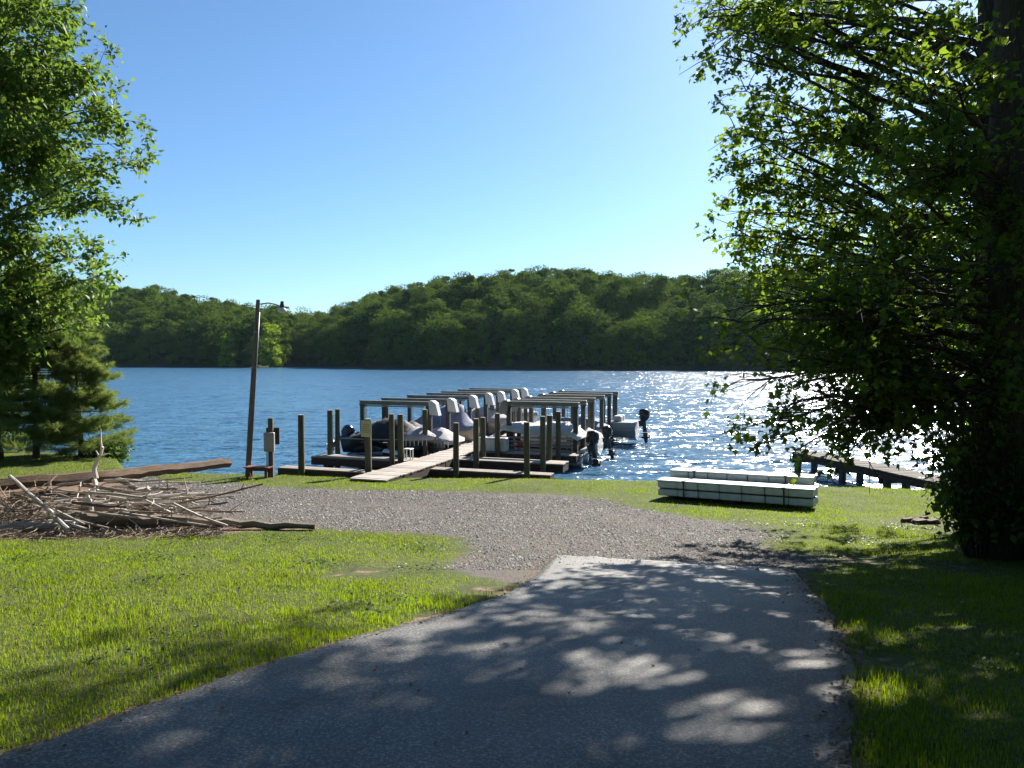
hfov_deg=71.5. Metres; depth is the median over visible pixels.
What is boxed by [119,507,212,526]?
driftwood stick
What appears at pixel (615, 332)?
forest tree
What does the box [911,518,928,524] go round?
flat stone
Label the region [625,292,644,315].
forest tree
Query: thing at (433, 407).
boat lift
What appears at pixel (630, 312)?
forest tree
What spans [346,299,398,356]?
forest tree
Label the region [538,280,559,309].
forest tree
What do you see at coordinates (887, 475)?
pier
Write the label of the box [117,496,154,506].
birch log
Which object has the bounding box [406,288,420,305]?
forest tree
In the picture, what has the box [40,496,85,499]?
driftwood stick
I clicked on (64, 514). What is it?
driftwood stick
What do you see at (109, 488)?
driftwood log
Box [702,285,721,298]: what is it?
forest tree
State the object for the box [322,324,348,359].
forest tree
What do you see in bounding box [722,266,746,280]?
forest tree
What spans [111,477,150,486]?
driftwood stick
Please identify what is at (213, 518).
driftwood stick
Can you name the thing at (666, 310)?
forest tree
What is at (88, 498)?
driftwood branch
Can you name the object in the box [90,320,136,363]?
forest tree
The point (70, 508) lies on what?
driftwood stick
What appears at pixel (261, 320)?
forest tree
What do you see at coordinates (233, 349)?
forest tree
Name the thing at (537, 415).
motor boat
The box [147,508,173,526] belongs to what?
driftwood stick
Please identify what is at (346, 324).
forest tree
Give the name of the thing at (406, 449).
step stool
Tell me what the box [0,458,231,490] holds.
timber beam
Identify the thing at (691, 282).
forest tree
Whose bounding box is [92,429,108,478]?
driftwood branch
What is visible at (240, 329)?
forest tree
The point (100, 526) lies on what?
driftwood branch
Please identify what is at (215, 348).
forest tree
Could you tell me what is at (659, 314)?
forest tree
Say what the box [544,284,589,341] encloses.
forest tree
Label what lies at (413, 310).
forest tree
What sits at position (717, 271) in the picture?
forest tree
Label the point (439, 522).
gravel
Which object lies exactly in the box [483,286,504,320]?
forest tree
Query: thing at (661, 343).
forest tree
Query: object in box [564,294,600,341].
forest tree
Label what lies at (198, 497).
driftwood stick
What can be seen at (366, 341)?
forest tree
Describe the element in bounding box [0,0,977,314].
sky
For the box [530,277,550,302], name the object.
forest tree
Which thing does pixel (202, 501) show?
driftwood stick
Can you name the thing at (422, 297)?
forest tree
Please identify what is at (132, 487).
driftwood log
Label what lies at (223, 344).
shore tree
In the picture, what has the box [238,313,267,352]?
forest tree
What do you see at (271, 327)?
forest tree
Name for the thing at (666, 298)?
forest tree
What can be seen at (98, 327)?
forest tree
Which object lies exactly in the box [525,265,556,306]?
forest tree
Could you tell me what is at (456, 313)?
forest tree
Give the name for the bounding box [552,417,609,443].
motor boat
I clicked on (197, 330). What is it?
forest tree
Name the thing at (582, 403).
boat lift
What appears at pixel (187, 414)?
lake water
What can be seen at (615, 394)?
boat lift
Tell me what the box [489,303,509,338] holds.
forest tree
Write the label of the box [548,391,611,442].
boat lift
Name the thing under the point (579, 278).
forest tree
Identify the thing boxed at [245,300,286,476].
lamp pole
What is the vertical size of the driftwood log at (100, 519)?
0.279 m
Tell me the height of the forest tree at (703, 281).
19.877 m
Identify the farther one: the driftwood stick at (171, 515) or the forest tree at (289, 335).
the forest tree at (289, 335)
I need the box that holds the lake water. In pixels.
[3,367,970,489]
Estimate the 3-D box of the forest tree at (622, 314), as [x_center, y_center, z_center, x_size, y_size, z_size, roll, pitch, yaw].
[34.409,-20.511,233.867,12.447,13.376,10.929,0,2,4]
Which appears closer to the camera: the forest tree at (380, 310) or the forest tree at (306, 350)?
the forest tree at (380, 310)
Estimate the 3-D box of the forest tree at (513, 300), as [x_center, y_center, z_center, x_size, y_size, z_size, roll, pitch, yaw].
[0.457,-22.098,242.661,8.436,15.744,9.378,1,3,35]
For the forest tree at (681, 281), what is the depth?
271.06 m
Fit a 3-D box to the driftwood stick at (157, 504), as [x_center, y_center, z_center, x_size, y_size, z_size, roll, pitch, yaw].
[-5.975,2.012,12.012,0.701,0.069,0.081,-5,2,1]
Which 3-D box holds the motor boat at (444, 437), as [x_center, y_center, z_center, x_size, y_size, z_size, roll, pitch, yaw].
[-3.408,2.074,25.750,3.113,1.465,1.616,1,2,18]
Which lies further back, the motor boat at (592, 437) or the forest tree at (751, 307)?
the forest tree at (751, 307)
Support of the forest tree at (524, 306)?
on the ground at (364, 568)
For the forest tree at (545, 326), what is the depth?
222.96 m
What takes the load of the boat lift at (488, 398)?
in the lake water
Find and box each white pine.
[0,260,127,458]
[9,319,138,456]
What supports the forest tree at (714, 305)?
on the ground at (364, 568)
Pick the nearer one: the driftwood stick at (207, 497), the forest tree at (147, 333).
the driftwood stick at (207, 497)
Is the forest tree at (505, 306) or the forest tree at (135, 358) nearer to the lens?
the forest tree at (505, 306)
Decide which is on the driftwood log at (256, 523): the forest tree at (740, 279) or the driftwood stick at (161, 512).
the driftwood stick at (161, 512)
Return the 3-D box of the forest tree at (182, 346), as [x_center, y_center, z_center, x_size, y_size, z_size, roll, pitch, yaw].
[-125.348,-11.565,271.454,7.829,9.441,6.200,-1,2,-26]
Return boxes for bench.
[243,465,273,478]
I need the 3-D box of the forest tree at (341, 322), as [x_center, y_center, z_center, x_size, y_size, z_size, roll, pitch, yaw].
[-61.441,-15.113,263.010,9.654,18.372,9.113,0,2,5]
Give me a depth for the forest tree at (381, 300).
267.21 m
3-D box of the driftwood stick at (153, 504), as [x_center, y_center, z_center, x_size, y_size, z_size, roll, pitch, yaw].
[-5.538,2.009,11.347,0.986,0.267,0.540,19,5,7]
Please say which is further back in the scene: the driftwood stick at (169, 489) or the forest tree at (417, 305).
the forest tree at (417, 305)
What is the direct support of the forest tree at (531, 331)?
on the ground at (364, 568)
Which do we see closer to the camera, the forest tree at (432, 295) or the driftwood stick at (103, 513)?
the driftwood stick at (103, 513)
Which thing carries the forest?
on the ground at (364, 568)
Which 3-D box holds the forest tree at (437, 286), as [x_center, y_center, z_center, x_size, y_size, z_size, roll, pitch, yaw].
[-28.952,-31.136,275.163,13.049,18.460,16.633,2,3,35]
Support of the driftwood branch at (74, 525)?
on the twig litter at (128, 529)
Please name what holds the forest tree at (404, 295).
on the ground at (364, 568)
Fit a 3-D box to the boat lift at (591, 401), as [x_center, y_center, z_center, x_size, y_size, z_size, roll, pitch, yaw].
[1.753,2.250,27.130,2.870,3.570,0.260,1,2,18]
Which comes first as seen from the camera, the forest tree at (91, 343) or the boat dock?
the boat dock
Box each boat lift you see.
[359,400,440,454]
[381,398,458,447]
[407,395,479,421]
[426,393,494,435]
[441,391,505,411]
[458,389,519,405]
[469,388,528,408]
[498,400,579,452]
[511,398,586,448]
[522,396,595,455]
[537,393,604,449]
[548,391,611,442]
[558,390,618,440]
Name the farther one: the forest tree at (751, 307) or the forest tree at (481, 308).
the forest tree at (481, 308)
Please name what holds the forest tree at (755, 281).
on the ground at (364, 568)
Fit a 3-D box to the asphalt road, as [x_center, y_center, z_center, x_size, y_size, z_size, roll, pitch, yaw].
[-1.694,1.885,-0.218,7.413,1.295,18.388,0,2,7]
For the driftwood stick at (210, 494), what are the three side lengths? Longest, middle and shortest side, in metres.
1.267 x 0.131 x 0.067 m
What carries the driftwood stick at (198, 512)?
on the driftwood log at (256, 523)
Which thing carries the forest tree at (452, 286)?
on the ground at (364, 568)
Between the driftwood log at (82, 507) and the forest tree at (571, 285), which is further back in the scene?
the forest tree at (571, 285)
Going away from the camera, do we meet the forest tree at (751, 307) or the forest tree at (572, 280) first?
the forest tree at (751, 307)
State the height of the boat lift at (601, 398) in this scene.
3.570 m
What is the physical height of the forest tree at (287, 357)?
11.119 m
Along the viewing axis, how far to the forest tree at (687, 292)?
238.29 m
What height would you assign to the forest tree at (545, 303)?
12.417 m
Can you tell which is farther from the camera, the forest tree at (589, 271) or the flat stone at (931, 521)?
the forest tree at (589, 271)
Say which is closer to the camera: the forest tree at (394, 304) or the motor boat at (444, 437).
the motor boat at (444, 437)
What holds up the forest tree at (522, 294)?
on the ground at (364, 568)
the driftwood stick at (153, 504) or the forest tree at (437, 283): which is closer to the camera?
the driftwood stick at (153, 504)
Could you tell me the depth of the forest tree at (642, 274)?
281.71 m
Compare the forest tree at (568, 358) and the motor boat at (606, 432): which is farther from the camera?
the forest tree at (568, 358)
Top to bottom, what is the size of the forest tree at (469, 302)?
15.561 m
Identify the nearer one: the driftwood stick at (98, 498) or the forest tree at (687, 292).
the driftwood stick at (98, 498)
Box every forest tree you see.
[89,323,107,355]
[89,342,104,360]
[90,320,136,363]
[106,322,138,359]
[111,343,123,362]
[123,343,146,364]
[131,323,163,358]
[136,314,165,349]
[155,318,174,355]
[157,321,186,363]
[166,327,184,350]
[173,342,193,365]
[174,318,209,360]
[182,309,226,351]
[193,347,208,365]
[194,331,215,359]
[203,313,245,364]
[203,316,221,346]
[208,343,224,364]
[217,341,240,362]
[229,321,252,362]
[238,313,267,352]
[244,316,268,358]
[246,336,263,365]
[260,317,281,342]
[264,309,293,351]
[265,342,285,363]
[267,320,291,362]
[277,331,293,355]
[280,337,291,360]
[299,340,317,365]
[313,347,329,364]
[314,319,341,361]
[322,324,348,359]
[332,318,357,364]
[334,315,370,362]
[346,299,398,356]
[349,309,371,341]
[356,303,374,346]
[362,349,373,365]
[365,307,408,362]
[366,297,393,341]
[369,309,393,354]
[381,308,416,360]
[387,298,408,310]
[396,307,417,329]
[398,290,420,312]
[400,317,447,364]
[403,305,425,345]
[406,286,436,327]
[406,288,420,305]
[410,302,432,338]
[414,310,467,367]
[416,298,452,341]
[418,312,464,363]
[420,280,443,301]
[425,278,452,293]
[425,289,454,313]
[428,288,462,322]
[433,306,457,320]
[439,285,462,315]
[439,311,470,348]
[448,279,471,311]
[449,271,482,309]
[459,309,492,347]
[461,299,484,329]
[464,272,496,299]
[467,299,483,326]
[467,313,492,347]
[468,289,518,352]
[469,284,484,311]
[472,275,507,307]
[479,278,513,317]
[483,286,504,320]
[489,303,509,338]
[490,269,517,287]
[496,308,529,357]
[503,296,521,331]
[503,303,543,348]
[506,272,528,287]
[508,283,536,305]
[510,297,542,341]
[513,289,533,328]
[514,273,544,315]
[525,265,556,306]
[529,281,567,340]
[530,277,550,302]
[535,293,556,323]
[537,301,555,334]
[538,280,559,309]
[540,318,565,354]
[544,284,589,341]
[549,312,574,349]
[550,267,568,279]
[550,313,586,365]
[554,278,566,316]
[557,299,617,358]
[559,283,582,302]
[563,277,584,290]
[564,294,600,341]
[575,267,597,294]
[577,273,593,295]
[578,275,599,307]
[579,287,598,323]
[582,271,607,296]
[587,319,613,365]
[592,290,615,312]
[593,275,633,325]
[598,319,643,364]
[601,270,616,280]
[601,311,628,348]
[602,302,631,335]
[606,273,641,308]
[613,299,638,333]
[614,308,666,367]
[625,275,658,314]
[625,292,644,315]
[625,309,637,318]
[626,306,651,346]
[627,299,645,319]
[630,271,655,288]
[630,315,647,351]
[633,279,655,314]
[637,272,681,313]
[643,309,673,334]
[643,312,668,350]
[646,316,677,363]
[646,333,672,367]
[653,301,683,341]
[654,292,671,311]
[655,279,677,311]
[662,307,693,352]
[663,295,697,340]
[671,275,701,297]
[679,288,700,326]
[680,275,703,291]
[683,298,735,350]
[685,292,712,342]
[691,305,733,364]
[692,268,721,295]
[694,302,726,355]
[695,289,714,322]
[701,300,750,344]
[702,269,730,285]
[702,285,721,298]
[707,272,744,300]
[707,277,754,314]
[720,294,738,311]
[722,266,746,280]
[722,271,747,302]
[731,309,768,361]
[733,311,759,352]
[736,276,781,309]
[745,293,789,345]
[753,338,767,364]
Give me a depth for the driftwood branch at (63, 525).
10.79 m
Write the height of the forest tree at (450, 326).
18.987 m
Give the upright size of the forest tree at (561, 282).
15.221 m
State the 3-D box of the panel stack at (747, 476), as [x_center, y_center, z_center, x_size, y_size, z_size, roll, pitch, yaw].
[4.864,2.173,15.137,3.022,0.625,0.532,-1,1,34]
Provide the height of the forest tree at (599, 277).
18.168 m
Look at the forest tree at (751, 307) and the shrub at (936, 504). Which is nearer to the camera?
the shrub at (936, 504)
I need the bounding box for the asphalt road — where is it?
[0,554,856,767]
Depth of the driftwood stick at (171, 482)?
13.09 m
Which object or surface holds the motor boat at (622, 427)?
on the lake water
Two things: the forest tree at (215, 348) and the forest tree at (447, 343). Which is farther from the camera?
the forest tree at (215, 348)
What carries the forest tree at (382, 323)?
on the ground at (364, 568)
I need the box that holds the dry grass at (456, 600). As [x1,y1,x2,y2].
[0,450,1023,767]
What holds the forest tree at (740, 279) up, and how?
on the ground at (364, 568)
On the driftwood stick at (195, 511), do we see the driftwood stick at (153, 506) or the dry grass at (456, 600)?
the driftwood stick at (153, 506)
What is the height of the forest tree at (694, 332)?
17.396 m
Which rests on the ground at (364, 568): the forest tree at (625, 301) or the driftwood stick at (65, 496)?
the forest tree at (625, 301)
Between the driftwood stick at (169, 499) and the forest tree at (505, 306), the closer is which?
the driftwood stick at (169, 499)
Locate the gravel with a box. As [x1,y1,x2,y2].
[94,476,843,571]
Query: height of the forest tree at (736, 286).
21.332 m
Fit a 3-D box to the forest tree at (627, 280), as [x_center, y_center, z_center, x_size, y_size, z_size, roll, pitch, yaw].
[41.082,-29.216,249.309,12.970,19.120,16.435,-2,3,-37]
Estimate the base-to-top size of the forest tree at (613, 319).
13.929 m
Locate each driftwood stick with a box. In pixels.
[5,490,52,492]
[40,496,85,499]
[42,495,75,504]
[47,495,84,497]
[47,520,92,524]
[50,486,126,495]
[52,508,85,524]
[54,499,79,501]
[63,507,120,512]
[71,501,129,507]
[80,497,110,499]
[81,499,142,510]
[83,491,149,498]
[83,502,177,513]
[85,510,140,529]
[93,495,149,503]
[100,495,126,499]
[103,479,145,482]
[108,477,191,486]
[108,500,132,511]
[109,497,204,513]
[110,496,191,501]
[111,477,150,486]
[111,487,161,504]
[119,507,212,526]
[128,494,189,509]
[130,504,195,517]
[131,490,184,499]
[136,489,202,495]
[137,499,178,506]
[138,472,202,485]
[143,499,188,515]
[146,506,179,514]
[147,479,162,496]
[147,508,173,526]
[148,497,178,500]
[152,482,177,492]
[152,491,226,507]
[160,478,204,497]
[162,499,227,511]
[163,508,211,516]
[168,509,242,513]
[170,492,240,500]
[173,502,227,525]
[173,508,228,514]
[175,505,219,509]
[177,474,262,503]
[188,500,214,502]
[207,512,221,519]
[225,499,248,512]
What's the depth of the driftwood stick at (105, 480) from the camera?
12.33 m
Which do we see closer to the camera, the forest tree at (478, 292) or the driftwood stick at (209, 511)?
the driftwood stick at (209, 511)
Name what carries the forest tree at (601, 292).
on the ground at (364, 568)
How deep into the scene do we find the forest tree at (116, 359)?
274.38 m
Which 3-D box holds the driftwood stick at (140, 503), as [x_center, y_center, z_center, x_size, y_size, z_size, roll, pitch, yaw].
[-6.175,2.043,11.536,1.352,0.256,0.172,2,1,-24]
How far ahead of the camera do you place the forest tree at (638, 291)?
239.66 m
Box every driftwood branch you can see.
[8,475,62,528]
[43,462,55,492]
[50,515,74,536]
[56,476,92,485]
[59,517,89,529]
[73,518,141,534]
[85,477,117,510]
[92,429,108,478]
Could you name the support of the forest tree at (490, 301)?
on the ground at (364, 568)
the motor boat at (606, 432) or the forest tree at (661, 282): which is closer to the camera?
the motor boat at (606, 432)
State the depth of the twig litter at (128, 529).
10.79 m
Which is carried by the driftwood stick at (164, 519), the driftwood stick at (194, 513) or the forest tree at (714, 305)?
the driftwood stick at (194, 513)
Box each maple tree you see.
[671,0,993,435]
[673,0,1023,560]
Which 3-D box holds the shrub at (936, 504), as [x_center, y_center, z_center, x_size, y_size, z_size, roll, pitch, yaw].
[6.541,0.498,9.282,2.274,3.379,2.126,0,2,0]
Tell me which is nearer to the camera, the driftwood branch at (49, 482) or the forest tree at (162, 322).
the driftwood branch at (49, 482)
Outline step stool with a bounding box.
[404,448,413,459]
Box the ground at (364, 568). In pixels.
[0,318,1023,767]
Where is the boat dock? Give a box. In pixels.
[278,396,613,482]
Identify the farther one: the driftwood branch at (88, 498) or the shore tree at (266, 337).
the shore tree at (266, 337)
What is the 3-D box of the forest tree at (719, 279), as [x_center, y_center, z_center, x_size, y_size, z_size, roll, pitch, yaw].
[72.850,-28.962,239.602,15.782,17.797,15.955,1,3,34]
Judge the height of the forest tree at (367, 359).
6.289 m
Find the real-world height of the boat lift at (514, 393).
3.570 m
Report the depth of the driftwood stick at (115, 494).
11.23 m
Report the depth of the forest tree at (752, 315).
205.59 m
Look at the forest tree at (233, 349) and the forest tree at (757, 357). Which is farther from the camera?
the forest tree at (233, 349)
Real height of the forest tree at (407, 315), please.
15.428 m
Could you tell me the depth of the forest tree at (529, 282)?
260.35 m
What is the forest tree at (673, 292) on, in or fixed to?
on the ground at (364, 568)
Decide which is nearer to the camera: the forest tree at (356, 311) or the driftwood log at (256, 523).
the driftwood log at (256, 523)
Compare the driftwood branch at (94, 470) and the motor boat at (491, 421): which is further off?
the motor boat at (491, 421)
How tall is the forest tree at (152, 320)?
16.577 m
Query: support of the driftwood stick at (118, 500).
on the driftwood stick at (169, 499)
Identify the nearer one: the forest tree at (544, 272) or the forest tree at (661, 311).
the forest tree at (661, 311)
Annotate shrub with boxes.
[1,412,28,442]
[77,435,136,462]
[910,337,984,529]
[915,337,1023,559]
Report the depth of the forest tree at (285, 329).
264.21 m
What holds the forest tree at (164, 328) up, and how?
on the ground at (364, 568)
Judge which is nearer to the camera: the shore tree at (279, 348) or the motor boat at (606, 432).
the motor boat at (606, 432)
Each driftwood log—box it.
[0,522,60,531]
[8,491,116,503]
[47,510,161,527]
[56,503,160,513]
[66,510,316,529]
[82,483,185,501]
[91,479,98,490]
[117,477,138,489]
[135,485,158,492]
[159,503,187,506]
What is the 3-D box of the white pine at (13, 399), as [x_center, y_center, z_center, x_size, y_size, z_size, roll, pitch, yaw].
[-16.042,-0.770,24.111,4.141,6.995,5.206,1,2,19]
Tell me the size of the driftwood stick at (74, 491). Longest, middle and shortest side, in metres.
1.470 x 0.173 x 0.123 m
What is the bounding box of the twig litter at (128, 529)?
[0,474,246,541]
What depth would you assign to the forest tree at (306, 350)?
279.98 m
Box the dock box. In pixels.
[479,436,509,451]
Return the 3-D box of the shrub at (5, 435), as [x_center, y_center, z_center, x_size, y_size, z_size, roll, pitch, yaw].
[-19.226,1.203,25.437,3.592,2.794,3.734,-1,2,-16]
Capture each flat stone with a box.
[900,517,912,522]
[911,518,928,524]
[926,518,940,523]
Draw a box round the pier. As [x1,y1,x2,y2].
[791,451,948,489]
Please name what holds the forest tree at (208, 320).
on the ground at (364, 568)
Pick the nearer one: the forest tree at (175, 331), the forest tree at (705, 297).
the forest tree at (705, 297)
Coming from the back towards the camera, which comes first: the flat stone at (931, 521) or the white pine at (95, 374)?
the white pine at (95, 374)
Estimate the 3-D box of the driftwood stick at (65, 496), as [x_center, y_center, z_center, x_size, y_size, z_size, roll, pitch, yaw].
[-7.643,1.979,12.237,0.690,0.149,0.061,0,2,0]
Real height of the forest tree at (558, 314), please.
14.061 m
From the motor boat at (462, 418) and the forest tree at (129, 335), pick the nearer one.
the motor boat at (462, 418)
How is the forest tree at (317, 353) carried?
on the ground at (364, 568)
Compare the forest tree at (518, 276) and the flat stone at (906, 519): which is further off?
the forest tree at (518, 276)
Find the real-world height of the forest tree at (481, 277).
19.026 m
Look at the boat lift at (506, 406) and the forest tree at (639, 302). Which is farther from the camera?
the forest tree at (639, 302)
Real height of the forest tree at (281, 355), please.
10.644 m
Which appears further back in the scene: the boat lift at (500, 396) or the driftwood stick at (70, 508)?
the boat lift at (500, 396)
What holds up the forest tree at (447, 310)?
on the ground at (364, 568)
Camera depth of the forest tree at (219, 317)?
278.33 m
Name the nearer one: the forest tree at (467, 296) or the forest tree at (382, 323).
the forest tree at (382, 323)
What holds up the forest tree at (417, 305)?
on the ground at (364, 568)
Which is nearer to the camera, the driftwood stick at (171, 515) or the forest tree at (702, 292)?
the driftwood stick at (171, 515)
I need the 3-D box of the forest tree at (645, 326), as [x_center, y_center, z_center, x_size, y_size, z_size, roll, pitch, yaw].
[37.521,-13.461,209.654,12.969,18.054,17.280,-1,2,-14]
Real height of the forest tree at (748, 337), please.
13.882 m
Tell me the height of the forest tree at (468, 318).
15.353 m
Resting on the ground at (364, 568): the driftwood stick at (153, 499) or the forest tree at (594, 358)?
the forest tree at (594, 358)
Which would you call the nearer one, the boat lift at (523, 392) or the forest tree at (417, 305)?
the boat lift at (523, 392)
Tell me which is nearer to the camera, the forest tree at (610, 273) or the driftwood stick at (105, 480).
the driftwood stick at (105, 480)
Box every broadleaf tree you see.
[0,0,163,458]
[0,2,59,398]
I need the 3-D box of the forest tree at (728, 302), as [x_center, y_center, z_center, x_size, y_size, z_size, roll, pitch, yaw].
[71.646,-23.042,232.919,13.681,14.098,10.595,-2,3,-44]
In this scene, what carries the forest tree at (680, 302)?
on the ground at (364, 568)
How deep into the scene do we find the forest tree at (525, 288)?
252.40 m
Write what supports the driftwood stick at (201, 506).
on the driftwood stick
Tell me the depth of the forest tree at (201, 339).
272.00 m
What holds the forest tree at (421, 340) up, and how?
on the ground at (364, 568)
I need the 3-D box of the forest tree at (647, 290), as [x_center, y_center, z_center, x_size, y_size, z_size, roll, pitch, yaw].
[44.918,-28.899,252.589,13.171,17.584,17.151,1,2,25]
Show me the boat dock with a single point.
(470, 459)
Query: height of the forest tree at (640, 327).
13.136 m
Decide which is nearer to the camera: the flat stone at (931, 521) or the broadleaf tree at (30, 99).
the flat stone at (931, 521)
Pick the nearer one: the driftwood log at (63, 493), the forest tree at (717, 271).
the driftwood log at (63, 493)
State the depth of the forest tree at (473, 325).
237.67 m
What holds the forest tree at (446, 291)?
on the ground at (364, 568)
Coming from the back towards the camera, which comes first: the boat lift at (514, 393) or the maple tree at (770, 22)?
the boat lift at (514, 393)
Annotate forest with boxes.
[0,264,973,365]
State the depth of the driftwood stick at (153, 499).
11.24 m
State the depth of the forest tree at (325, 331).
276.24 m
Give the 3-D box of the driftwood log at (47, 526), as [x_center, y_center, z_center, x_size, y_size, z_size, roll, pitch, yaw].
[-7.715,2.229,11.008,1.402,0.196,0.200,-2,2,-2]
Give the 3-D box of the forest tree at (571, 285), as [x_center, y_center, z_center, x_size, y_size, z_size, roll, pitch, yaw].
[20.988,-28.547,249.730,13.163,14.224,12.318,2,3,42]
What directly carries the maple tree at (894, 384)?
on the ground at (364, 568)
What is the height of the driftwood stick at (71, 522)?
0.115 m
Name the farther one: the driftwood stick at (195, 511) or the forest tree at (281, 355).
the forest tree at (281, 355)
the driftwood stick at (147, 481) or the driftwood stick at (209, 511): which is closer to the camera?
the driftwood stick at (209, 511)
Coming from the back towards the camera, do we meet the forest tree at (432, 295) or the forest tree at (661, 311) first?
the forest tree at (432, 295)
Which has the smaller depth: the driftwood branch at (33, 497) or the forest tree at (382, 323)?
the driftwood branch at (33, 497)
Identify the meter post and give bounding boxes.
[264,418,279,476]
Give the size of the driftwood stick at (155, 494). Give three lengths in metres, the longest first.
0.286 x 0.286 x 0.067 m
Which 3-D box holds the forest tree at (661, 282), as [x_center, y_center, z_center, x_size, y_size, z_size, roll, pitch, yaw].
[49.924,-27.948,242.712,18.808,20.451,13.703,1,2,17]
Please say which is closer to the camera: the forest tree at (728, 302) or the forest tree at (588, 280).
the forest tree at (728, 302)
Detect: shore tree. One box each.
[216,332,238,366]
[258,323,283,367]
[267,344,281,367]
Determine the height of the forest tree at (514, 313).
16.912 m
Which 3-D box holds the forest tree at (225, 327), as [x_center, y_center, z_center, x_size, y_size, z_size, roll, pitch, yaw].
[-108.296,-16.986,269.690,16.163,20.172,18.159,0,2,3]
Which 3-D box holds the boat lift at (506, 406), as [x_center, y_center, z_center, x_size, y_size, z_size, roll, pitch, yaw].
[0.903,2.348,24.517,2.870,3.570,0.260,1,2,18]
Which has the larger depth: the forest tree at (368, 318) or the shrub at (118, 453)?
the forest tree at (368, 318)
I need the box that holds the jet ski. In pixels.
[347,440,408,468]
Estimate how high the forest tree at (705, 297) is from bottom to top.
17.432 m
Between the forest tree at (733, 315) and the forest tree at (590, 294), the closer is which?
the forest tree at (733, 315)
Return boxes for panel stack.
[656,477,818,508]
[669,467,817,496]
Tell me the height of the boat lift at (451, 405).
3.570 m
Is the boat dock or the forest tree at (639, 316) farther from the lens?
the forest tree at (639, 316)
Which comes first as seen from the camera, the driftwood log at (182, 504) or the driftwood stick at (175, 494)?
the driftwood stick at (175, 494)
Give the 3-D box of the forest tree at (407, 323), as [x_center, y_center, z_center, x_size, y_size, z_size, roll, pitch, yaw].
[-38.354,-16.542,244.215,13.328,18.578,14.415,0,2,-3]
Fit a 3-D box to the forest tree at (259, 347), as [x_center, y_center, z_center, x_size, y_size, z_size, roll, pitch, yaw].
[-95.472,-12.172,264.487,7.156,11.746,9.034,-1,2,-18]
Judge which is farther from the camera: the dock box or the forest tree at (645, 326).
the forest tree at (645, 326)
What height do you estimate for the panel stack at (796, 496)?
0.455 m
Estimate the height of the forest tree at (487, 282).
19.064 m
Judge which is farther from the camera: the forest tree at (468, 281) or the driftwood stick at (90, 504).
the forest tree at (468, 281)
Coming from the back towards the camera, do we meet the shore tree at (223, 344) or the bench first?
the shore tree at (223, 344)
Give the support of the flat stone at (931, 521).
on the ground at (364, 568)
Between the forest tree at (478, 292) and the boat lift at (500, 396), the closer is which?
the boat lift at (500, 396)
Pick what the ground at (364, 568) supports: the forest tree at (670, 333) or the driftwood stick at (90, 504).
the forest tree at (670, 333)
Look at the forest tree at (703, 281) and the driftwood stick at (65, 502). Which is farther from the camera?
the forest tree at (703, 281)
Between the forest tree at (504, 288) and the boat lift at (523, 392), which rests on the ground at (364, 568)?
the forest tree at (504, 288)
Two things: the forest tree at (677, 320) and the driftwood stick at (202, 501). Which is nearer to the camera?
the driftwood stick at (202, 501)
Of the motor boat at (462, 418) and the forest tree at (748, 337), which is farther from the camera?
the forest tree at (748, 337)
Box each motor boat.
[326,418,436,456]
[409,421,464,462]
[410,404,479,442]
[472,406,505,432]
[489,406,538,421]
[493,421,601,466]
[522,421,616,458]
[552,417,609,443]
[561,409,650,442]
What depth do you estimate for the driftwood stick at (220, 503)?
12.18 m
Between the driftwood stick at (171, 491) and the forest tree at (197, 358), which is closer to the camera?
the driftwood stick at (171, 491)
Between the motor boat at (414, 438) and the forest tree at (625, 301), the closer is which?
the motor boat at (414, 438)
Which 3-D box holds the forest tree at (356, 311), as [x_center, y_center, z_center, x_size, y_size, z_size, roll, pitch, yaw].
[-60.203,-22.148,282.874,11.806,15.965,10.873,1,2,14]
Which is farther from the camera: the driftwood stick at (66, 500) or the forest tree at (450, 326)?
the forest tree at (450, 326)
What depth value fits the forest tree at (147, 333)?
275.32 m
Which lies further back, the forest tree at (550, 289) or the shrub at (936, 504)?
the forest tree at (550, 289)
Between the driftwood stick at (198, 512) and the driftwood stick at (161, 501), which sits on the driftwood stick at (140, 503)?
the driftwood stick at (161, 501)
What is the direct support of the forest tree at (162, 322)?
on the ground at (364, 568)
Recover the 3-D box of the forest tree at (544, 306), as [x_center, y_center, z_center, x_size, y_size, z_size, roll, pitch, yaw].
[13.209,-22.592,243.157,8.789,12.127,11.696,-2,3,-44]
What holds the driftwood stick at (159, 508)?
on the driftwood log at (256, 523)
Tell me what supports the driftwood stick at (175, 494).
on the driftwood stick at (161, 501)
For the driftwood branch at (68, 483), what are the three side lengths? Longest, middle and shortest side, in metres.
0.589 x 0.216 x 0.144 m
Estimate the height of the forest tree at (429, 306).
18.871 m
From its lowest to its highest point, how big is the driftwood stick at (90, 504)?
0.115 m
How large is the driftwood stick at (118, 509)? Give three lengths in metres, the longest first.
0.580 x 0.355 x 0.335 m

